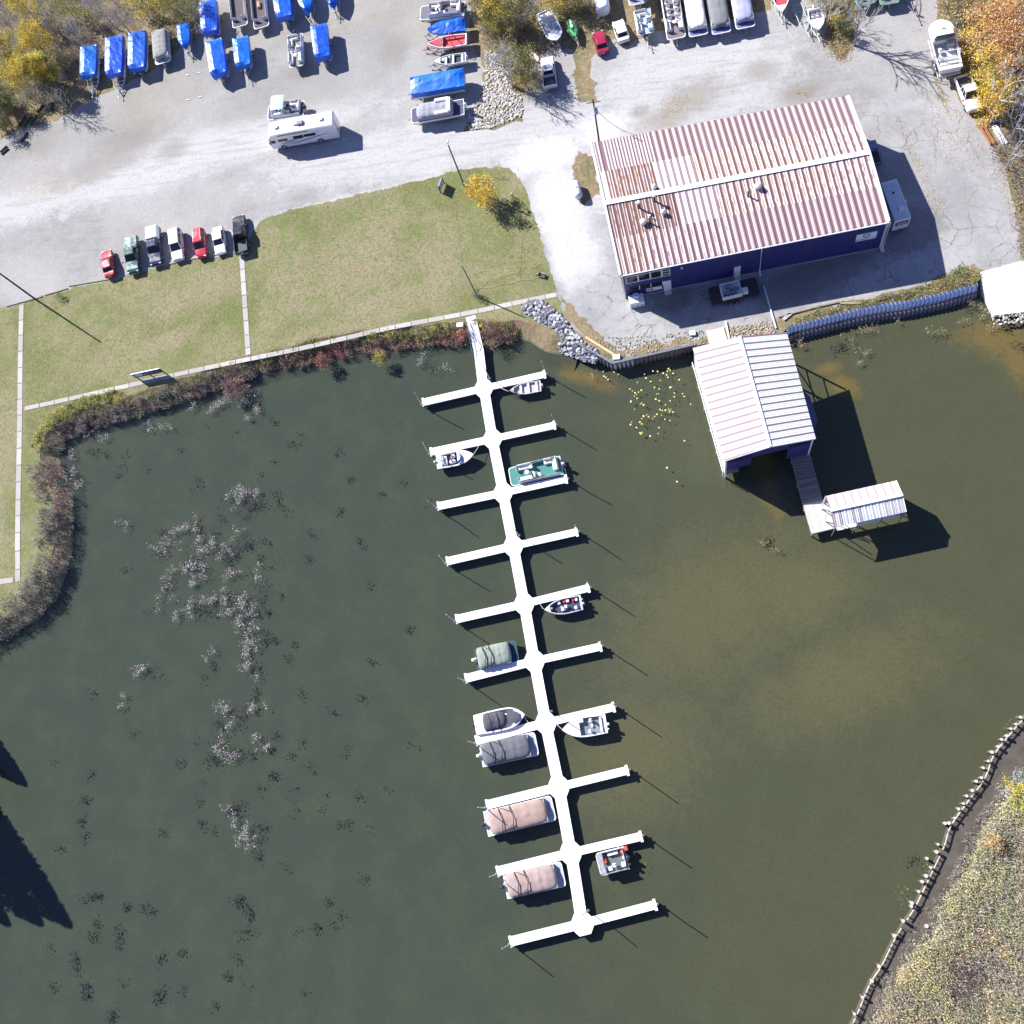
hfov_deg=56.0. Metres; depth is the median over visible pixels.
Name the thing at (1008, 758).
mud flat
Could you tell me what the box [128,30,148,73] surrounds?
tarped pontoon boat
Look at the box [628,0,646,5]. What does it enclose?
pontoon boat
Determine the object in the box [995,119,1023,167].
birch tree
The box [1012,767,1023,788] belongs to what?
marsh bush
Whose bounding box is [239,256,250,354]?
concrete path
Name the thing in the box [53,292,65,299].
shrub
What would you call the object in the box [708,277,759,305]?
flatbed trailer
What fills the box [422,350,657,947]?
floating dock
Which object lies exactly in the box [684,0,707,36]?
pontoon boat
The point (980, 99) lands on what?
autumn tree
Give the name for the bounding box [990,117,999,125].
dark drum box
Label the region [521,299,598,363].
riprap rocks
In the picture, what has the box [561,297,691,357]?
grass strip
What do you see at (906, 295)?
undergrowth
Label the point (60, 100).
bare tree
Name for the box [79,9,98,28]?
autumn tree
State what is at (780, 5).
red bow boat
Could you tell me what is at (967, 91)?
pickup truck
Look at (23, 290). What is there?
utility pole
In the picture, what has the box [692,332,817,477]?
boathouse
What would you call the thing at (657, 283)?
window
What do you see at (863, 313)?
seawall
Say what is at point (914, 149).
fallen leaves
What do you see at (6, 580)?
concrete path
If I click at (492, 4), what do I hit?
bushy tree
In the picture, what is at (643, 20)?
pontoon boat
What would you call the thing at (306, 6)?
tarped boat
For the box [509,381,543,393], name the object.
rowboat
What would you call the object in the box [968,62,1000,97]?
autumn tree
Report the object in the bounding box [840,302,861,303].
timber beam
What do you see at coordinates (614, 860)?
pontoon boat
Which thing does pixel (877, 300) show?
timber beam
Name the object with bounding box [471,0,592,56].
undergrowth
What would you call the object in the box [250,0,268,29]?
pontoon boat
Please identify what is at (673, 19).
pontoon boat
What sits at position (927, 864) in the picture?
floating weeds
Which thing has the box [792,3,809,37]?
trailer
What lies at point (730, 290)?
trailer boat
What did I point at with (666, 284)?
door
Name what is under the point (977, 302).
submerged weeds
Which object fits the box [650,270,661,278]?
window
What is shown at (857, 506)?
boat canopy
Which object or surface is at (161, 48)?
pontoon boat
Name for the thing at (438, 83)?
tarped pontoon boat
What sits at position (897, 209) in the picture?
camper trailer
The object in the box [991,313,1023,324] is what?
ramp edge rubble
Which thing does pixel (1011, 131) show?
undergrowth
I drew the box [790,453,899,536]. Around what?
timber dock
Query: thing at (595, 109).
utility pole
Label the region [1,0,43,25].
autumn tree
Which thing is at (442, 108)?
pontoon boat
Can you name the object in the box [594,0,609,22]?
rounded camper
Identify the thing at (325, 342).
concrete path
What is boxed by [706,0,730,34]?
pontoon boat
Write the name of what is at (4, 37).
autumn tree
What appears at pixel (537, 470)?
pontoon boat
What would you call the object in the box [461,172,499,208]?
yellow tree
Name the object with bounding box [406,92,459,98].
trailer
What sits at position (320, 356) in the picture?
bank shrub
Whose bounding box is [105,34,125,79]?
tarped pontoon boat
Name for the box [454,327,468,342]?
bank shrub
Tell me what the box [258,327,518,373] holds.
bank shrubs
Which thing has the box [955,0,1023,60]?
autumn tree
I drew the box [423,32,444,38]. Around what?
trailer
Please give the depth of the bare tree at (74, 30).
151.89 m
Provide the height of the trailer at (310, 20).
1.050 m
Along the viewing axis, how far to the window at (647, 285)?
122.97 m
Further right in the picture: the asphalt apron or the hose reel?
the asphalt apron
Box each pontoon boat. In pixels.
[80,44,99,80]
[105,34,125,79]
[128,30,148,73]
[151,26,170,64]
[199,0,220,38]
[205,37,228,80]
[229,0,247,27]
[232,35,252,71]
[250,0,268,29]
[267,95,308,120]
[273,0,293,23]
[287,30,304,67]
[310,23,331,63]
[410,68,465,98]
[411,96,467,123]
[420,0,467,21]
[471,641,518,670]
[476,732,538,766]
[481,796,555,836]
[500,862,565,898]
[508,456,565,485]
[596,846,631,875]
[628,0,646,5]
[633,4,653,35]
[661,0,685,40]
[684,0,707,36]
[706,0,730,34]
[731,0,754,29]
[855,0,873,5]
[879,0,898,5]
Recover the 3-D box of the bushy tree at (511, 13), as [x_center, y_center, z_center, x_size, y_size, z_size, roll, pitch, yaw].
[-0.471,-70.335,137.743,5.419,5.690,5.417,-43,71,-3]
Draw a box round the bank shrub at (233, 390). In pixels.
[222,375,247,401]
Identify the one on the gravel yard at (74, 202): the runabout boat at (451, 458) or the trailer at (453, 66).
the trailer at (453, 66)
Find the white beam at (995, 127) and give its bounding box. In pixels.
[992,125,1007,145]
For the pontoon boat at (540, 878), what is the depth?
108.38 m
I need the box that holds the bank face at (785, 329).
[599,285,970,363]
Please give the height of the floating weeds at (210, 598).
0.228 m
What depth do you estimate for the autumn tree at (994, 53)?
119.62 m
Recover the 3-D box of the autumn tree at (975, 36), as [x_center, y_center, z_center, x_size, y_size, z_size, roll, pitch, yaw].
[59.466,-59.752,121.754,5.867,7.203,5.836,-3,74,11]
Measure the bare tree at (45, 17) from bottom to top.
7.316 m
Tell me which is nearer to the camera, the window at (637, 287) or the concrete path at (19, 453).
the window at (637, 287)
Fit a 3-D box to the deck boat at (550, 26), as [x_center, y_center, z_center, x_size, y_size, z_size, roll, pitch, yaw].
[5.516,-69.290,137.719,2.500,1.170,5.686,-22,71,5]
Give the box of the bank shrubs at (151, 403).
[44,359,257,454]
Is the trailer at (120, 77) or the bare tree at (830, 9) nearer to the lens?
the bare tree at (830, 9)
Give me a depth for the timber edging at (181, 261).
140.61 m
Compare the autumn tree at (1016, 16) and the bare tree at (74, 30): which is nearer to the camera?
the autumn tree at (1016, 16)
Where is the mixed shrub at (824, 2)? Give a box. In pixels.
[805,0,835,13]
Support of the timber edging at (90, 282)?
on the gravel yard at (74, 202)
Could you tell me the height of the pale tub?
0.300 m
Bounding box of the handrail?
[465,319,475,352]
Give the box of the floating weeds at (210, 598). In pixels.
[65,350,454,851]
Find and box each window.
[293,135,303,138]
[304,133,315,136]
[625,274,638,283]
[628,285,639,290]
[638,272,650,280]
[640,283,650,288]
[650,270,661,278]
[651,281,662,286]
[661,268,669,276]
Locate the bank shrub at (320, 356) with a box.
[310,351,332,370]
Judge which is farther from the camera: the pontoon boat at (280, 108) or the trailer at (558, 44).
the pontoon boat at (280, 108)
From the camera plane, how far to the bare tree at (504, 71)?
133.47 m
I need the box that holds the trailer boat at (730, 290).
[719,280,747,300]
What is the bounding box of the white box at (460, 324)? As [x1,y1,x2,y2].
[457,322,463,328]
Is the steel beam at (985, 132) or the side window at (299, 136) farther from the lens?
the side window at (299, 136)
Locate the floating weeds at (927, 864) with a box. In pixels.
[896,719,1023,957]
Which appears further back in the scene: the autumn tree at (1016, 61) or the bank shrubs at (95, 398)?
the bank shrubs at (95, 398)
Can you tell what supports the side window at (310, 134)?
in the motorhome
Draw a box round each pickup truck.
[124,235,141,274]
[145,224,163,267]
[231,214,249,255]
[540,56,557,89]
[954,73,981,113]
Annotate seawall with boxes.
[577,343,693,369]
[786,283,977,341]
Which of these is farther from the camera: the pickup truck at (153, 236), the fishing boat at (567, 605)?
the pickup truck at (153, 236)
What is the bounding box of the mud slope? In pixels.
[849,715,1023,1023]
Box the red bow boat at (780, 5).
[773,0,788,11]
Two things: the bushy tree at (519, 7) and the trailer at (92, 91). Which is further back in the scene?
the trailer at (92, 91)
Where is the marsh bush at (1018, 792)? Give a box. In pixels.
[997,773,1023,820]
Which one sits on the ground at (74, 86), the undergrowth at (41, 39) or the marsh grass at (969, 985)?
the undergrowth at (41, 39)
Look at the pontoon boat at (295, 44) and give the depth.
145.25 m
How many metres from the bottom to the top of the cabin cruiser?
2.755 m
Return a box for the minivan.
[167,227,185,261]
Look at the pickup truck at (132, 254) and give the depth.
141.07 m
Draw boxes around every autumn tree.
[0,26,25,67]
[0,47,46,96]
[0,80,19,112]
[0,113,8,133]
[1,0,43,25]
[10,17,55,56]
[15,49,60,87]
[42,0,84,23]
[43,47,70,75]
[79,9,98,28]
[118,0,161,23]
[152,0,186,17]
[177,0,206,24]
[932,0,972,17]
[946,0,994,28]
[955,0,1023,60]
[957,10,1004,67]
[962,36,1012,88]
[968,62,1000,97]
[971,88,1010,126]
[973,11,1023,70]
[979,71,1021,116]
[987,50,1023,93]
[989,0,1023,51]
[1004,81,1023,114]
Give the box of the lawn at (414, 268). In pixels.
[0,166,576,617]
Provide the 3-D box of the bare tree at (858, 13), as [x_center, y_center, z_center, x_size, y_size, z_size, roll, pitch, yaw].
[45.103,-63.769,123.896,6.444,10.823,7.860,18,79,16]
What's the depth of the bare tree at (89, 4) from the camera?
151.71 m
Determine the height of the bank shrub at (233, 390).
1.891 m
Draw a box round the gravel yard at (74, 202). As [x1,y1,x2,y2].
[0,0,1021,356]
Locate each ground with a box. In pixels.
[0,0,1023,619]
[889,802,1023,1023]
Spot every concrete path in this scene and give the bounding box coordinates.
[0,577,13,583]
[15,304,23,581]
[25,292,556,409]
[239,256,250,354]
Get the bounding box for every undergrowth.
[0,0,199,124]
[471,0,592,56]
[510,57,542,95]
[794,262,981,321]
[823,0,862,60]
[936,0,1023,263]
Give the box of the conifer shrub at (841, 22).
[832,15,856,42]
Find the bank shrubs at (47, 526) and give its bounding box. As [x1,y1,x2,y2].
[0,456,74,640]
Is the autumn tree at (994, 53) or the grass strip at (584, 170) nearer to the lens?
the autumn tree at (994, 53)
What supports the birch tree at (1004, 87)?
on the ground at (74, 86)
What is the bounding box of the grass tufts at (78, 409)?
[0,306,246,571]
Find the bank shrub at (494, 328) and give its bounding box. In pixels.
[478,317,513,349]
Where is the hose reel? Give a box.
[537,272,545,277]
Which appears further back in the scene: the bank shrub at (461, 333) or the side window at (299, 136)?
the side window at (299, 136)
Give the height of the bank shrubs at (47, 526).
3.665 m
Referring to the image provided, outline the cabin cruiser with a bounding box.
[929,19,962,77]
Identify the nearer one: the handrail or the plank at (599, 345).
the plank at (599, 345)
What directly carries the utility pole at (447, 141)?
on the lawn at (414, 268)
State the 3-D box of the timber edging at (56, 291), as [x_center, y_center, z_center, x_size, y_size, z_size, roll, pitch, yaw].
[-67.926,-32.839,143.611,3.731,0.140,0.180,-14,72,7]
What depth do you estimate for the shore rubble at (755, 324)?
120.83 m
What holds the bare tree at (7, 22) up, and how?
on the ground at (74, 86)
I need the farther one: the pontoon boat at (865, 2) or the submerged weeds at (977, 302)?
the pontoon boat at (865, 2)
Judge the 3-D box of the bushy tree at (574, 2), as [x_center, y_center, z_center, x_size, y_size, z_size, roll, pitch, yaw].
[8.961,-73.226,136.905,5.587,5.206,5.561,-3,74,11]
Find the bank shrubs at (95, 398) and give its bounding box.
[29,387,122,451]
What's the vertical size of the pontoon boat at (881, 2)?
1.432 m
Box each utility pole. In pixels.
[0,273,35,299]
[446,140,464,186]
[462,266,476,295]
[587,99,599,140]
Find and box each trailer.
[87,56,101,97]
[112,50,127,97]
[138,39,150,78]
[183,29,193,58]
[243,51,253,82]
[304,0,315,25]
[330,0,339,18]
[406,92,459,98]
[422,46,463,53]
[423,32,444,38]
[427,63,463,69]
[543,32,561,51]
[567,26,578,45]
[642,34,649,49]
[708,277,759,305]
[772,0,786,24]
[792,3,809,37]
[808,22,821,42]
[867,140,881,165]
[880,179,910,230]
[904,0,917,20]
[928,38,937,76]
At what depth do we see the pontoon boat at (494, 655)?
116.16 m
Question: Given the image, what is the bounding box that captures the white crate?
[613,354,619,360]
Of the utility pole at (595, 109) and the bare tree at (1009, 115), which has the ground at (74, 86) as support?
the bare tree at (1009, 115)
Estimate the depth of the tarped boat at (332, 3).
146.01 m
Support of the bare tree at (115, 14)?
on the ground at (74, 86)
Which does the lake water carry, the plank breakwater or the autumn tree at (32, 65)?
the plank breakwater
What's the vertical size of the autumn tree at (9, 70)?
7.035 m
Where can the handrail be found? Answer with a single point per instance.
(470, 334)
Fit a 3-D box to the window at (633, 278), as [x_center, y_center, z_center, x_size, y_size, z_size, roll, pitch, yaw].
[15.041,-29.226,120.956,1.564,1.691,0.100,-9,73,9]
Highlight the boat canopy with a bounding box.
[820,480,906,536]
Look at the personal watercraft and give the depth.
137.10 m
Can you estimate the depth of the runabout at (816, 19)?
129.57 m
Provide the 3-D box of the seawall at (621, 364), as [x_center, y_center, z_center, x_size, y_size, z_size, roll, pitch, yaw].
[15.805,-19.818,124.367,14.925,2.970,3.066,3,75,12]
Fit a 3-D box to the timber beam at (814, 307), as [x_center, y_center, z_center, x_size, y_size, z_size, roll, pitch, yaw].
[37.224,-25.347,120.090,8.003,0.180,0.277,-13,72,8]
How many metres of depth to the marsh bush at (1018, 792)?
100.03 m
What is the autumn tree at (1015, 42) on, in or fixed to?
on the ground at (74, 86)
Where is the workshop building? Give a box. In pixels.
[590,95,890,298]
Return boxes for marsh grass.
[939,947,991,1011]
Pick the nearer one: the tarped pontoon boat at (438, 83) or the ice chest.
the ice chest
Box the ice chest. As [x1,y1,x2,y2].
[628,292,644,307]
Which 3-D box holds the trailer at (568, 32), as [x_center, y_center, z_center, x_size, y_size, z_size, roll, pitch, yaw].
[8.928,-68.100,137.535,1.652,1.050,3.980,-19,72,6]
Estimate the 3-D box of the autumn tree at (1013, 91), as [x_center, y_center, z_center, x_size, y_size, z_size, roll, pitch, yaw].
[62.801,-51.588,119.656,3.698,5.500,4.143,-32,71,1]
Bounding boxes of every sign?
[130,368,164,378]
[437,177,444,192]
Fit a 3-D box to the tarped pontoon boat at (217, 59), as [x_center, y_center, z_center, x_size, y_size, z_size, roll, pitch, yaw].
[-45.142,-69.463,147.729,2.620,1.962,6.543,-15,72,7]
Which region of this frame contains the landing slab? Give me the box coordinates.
[706,327,726,343]
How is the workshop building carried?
on the asphalt apron
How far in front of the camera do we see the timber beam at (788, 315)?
120.33 m
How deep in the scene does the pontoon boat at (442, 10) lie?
142.06 m
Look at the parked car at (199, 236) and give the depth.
139.37 m
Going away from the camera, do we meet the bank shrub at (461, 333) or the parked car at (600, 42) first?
the bank shrub at (461, 333)
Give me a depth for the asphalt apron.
121.94 m
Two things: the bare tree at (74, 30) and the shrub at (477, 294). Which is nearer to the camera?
the shrub at (477, 294)
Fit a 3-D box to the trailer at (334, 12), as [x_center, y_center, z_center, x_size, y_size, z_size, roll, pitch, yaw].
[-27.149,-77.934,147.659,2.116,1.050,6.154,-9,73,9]
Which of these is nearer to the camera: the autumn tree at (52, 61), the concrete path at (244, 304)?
the concrete path at (244, 304)
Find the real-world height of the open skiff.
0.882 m
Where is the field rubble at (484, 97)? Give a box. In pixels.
[465,50,522,129]
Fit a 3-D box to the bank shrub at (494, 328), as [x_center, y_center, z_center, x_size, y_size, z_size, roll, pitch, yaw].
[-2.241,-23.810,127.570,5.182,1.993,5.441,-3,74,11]
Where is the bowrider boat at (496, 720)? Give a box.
[472,707,524,734]
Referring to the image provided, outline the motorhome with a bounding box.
[268,111,339,148]
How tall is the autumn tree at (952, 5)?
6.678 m
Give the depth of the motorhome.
139.71 m
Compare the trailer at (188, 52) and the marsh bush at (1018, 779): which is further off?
the trailer at (188, 52)
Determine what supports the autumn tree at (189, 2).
on the ground at (74, 86)
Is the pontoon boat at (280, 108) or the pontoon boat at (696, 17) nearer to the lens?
the pontoon boat at (696, 17)
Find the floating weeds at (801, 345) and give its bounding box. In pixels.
[589,298,1007,864]
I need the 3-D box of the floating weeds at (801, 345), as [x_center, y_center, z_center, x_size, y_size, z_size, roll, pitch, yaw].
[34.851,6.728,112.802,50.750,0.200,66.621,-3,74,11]
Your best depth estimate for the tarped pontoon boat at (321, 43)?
143.95 m
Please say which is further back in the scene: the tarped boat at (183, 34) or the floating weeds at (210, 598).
the tarped boat at (183, 34)
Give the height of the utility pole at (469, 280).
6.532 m
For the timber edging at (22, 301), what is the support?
on the gravel yard at (74, 202)
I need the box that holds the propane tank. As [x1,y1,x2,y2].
[570,180,582,198]
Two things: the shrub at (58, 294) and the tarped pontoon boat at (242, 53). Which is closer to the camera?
the shrub at (58, 294)
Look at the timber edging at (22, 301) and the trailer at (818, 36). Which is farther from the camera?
the timber edging at (22, 301)
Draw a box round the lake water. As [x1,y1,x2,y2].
[0,288,1023,1023]
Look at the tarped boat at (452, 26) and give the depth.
140.71 m
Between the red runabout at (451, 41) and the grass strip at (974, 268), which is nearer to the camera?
the grass strip at (974, 268)
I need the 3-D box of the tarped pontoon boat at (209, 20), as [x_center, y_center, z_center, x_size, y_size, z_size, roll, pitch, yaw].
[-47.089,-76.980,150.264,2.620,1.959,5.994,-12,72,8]
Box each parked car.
[99,249,117,278]
[192,227,208,259]
[212,226,227,255]
[592,30,608,55]
[612,19,629,44]
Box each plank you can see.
[585,336,613,354]
[725,321,729,338]
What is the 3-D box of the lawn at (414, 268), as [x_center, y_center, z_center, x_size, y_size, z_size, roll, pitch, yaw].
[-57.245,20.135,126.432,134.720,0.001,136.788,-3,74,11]
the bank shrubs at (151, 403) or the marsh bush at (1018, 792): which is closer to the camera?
the marsh bush at (1018, 792)
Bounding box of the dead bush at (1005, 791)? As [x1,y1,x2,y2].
[995,784,1012,799]
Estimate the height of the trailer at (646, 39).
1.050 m
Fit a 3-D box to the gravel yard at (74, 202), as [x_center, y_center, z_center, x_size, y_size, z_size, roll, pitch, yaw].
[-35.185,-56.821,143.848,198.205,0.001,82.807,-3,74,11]
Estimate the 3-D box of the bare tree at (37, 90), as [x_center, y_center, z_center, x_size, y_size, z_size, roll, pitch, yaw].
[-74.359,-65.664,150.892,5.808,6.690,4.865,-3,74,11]
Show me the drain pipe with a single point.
(770, 307)
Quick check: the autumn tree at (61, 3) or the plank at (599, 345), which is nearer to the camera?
the plank at (599, 345)
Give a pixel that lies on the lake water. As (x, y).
(804, 734)
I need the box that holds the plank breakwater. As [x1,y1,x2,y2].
[851,718,1023,1023]
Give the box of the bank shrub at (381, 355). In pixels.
[371,350,388,365]
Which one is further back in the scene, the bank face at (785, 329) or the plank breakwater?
the bank face at (785, 329)
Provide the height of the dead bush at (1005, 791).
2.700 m
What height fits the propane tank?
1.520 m
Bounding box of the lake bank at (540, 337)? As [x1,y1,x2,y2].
[0,320,576,640]
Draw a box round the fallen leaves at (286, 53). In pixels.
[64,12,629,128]
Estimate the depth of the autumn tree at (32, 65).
150.10 m
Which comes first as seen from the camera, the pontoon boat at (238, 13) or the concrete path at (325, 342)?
the concrete path at (325, 342)
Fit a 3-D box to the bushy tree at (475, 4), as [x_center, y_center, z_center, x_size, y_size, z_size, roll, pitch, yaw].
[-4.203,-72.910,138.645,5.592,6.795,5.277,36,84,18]
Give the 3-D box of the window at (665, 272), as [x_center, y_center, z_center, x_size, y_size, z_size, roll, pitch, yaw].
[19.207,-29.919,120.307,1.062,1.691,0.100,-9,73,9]
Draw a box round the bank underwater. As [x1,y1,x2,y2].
[0,338,576,656]
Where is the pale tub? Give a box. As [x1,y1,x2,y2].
[689,330,695,335]
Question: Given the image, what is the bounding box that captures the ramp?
[977,260,1023,317]
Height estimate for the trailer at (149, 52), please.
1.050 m
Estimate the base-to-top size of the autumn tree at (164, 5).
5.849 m
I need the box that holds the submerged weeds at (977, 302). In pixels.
[758,300,1023,934]
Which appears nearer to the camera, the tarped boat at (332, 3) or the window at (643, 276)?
the window at (643, 276)
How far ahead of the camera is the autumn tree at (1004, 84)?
119.21 m
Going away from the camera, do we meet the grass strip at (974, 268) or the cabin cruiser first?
the grass strip at (974, 268)
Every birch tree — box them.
[987,59,1023,119]
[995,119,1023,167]
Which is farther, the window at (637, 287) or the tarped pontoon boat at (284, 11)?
the tarped pontoon boat at (284, 11)
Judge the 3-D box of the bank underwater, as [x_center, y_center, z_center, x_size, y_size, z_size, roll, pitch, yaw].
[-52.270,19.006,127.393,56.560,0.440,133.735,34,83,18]
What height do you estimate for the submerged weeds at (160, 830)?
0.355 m
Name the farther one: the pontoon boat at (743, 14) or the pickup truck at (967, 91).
the pontoon boat at (743, 14)
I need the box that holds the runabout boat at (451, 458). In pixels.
[433,450,473,468]
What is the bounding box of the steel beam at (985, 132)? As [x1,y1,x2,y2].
[979,123,994,144]
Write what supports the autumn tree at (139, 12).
on the ground at (74, 86)
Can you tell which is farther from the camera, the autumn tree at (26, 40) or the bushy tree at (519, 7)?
the autumn tree at (26, 40)
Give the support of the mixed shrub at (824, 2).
on the ground at (74, 86)
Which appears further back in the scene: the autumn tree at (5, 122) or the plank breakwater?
the autumn tree at (5, 122)
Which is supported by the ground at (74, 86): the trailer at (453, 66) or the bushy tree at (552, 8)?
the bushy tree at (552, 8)
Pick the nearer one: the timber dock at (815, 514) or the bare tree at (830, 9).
the timber dock at (815, 514)
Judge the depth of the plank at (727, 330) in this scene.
121.32 m
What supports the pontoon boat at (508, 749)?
on the water
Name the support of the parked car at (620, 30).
on the ground at (74, 86)
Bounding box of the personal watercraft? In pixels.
[566,19,577,37]
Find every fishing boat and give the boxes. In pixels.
[544,595,584,613]
[562,714,609,736]
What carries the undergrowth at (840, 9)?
on the ground at (74, 86)
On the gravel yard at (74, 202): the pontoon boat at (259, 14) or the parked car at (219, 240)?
the parked car at (219, 240)
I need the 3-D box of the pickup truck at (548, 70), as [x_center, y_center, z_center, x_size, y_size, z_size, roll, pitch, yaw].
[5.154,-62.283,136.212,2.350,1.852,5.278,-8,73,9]
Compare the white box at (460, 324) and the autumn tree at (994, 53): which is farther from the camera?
the white box at (460, 324)
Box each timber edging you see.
[5,296,41,306]
[45,288,67,295]
[69,278,112,286]
[168,258,195,264]
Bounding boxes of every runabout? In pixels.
[427,32,467,48]
[807,5,823,30]
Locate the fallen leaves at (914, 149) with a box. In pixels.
[661,48,1021,253]
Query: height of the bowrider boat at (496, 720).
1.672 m
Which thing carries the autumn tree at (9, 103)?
on the ground at (74, 86)
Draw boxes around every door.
[663,280,671,294]
[734,266,740,280]
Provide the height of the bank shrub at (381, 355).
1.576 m
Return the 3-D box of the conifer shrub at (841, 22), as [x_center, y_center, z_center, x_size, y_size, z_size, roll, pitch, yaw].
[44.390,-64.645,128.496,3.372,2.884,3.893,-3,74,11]
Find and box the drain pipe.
[763,286,776,328]
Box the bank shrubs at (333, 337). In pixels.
[91,318,518,417]
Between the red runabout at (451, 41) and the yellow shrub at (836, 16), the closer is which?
the yellow shrub at (836, 16)
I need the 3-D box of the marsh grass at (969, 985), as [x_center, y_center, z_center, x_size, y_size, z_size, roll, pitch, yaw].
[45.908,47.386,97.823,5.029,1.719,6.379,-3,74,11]
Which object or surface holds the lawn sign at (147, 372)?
on the lawn at (414, 268)
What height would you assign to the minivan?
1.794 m
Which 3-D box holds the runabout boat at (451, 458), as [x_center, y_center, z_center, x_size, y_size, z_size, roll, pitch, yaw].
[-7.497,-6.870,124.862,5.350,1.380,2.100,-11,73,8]
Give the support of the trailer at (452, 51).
on the gravel yard at (74, 202)
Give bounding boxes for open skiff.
[433,52,468,65]
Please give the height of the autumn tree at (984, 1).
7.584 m
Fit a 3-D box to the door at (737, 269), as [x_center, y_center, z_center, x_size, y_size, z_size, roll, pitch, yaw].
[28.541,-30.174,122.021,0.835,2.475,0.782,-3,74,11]
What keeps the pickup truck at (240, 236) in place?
on the gravel yard at (74, 202)
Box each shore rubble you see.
[592,330,707,357]
[730,320,775,337]
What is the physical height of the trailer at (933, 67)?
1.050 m
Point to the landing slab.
(716, 335)
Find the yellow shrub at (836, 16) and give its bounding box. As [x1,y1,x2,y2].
[826,11,844,28]
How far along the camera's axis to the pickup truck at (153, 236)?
140.71 m
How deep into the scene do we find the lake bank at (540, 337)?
132.29 m
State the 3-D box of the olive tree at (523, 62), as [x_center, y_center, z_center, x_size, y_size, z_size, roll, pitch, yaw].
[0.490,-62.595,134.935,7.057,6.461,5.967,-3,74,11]
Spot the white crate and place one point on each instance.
(616, 356)
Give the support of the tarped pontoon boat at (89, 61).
on the trailer at (92, 91)
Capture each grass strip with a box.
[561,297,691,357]
[571,48,596,101]
[572,151,599,206]
[791,264,982,321]
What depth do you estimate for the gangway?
128.66 m
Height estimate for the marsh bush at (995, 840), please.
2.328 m
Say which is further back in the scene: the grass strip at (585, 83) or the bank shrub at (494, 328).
the grass strip at (585, 83)
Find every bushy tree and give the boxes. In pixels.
[461,0,500,27]
[476,0,513,35]
[489,0,527,43]
[501,0,540,31]
[538,0,570,19]
[557,0,593,14]
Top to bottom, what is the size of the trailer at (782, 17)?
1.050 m
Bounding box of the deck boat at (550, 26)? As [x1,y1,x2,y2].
[536,8,561,40]
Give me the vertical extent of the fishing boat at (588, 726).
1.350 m
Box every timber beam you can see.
[778,300,843,316]
[782,312,791,320]
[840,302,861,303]
[876,293,898,301]
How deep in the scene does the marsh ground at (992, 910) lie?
99.34 m
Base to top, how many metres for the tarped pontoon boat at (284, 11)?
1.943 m
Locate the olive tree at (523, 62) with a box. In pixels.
[495,39,540,86]
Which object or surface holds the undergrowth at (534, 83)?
on the ground at (74, 86)
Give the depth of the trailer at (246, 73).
147.27 m
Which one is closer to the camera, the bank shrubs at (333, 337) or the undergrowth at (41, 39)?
the bank shrubs at (333, 337)
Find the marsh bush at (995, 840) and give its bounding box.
[981,830,1007,855]
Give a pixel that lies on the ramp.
(1001, 289)
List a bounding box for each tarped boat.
[177,22,190,49]
[298,0,312,14]
[327,0,338,8]
[428,17,465,34]
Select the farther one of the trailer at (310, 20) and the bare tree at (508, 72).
the trailer at (310, 20)
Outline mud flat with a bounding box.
[853,720,1023,1023]
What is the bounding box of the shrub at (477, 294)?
[471,289,482,299]
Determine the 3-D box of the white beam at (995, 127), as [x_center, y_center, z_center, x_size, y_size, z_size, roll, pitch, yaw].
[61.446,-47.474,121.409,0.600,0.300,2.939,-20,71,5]
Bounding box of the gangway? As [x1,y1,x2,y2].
[466,315,483,351]
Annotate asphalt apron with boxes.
[565,98,1018,350]
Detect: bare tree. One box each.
[0,0,26,39]
[17,77,50,107]
[26,0,61,35]
[39,79,80,112]
[56,13,91,45]
[78,0,118,28]
[103,1,135,31]
[480,40,519,84]
[488,36,528,87]
[814,0,846,27]
[834,0,889,45]
[996,98,1023,137]
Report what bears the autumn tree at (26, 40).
on the ground at (74, 86)
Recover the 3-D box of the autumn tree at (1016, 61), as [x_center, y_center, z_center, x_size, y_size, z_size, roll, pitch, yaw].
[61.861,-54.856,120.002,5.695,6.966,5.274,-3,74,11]
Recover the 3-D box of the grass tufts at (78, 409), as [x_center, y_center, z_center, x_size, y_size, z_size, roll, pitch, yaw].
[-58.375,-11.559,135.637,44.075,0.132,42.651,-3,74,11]
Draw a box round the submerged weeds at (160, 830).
[43,419,428,1023]
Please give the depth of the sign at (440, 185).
134.54 m

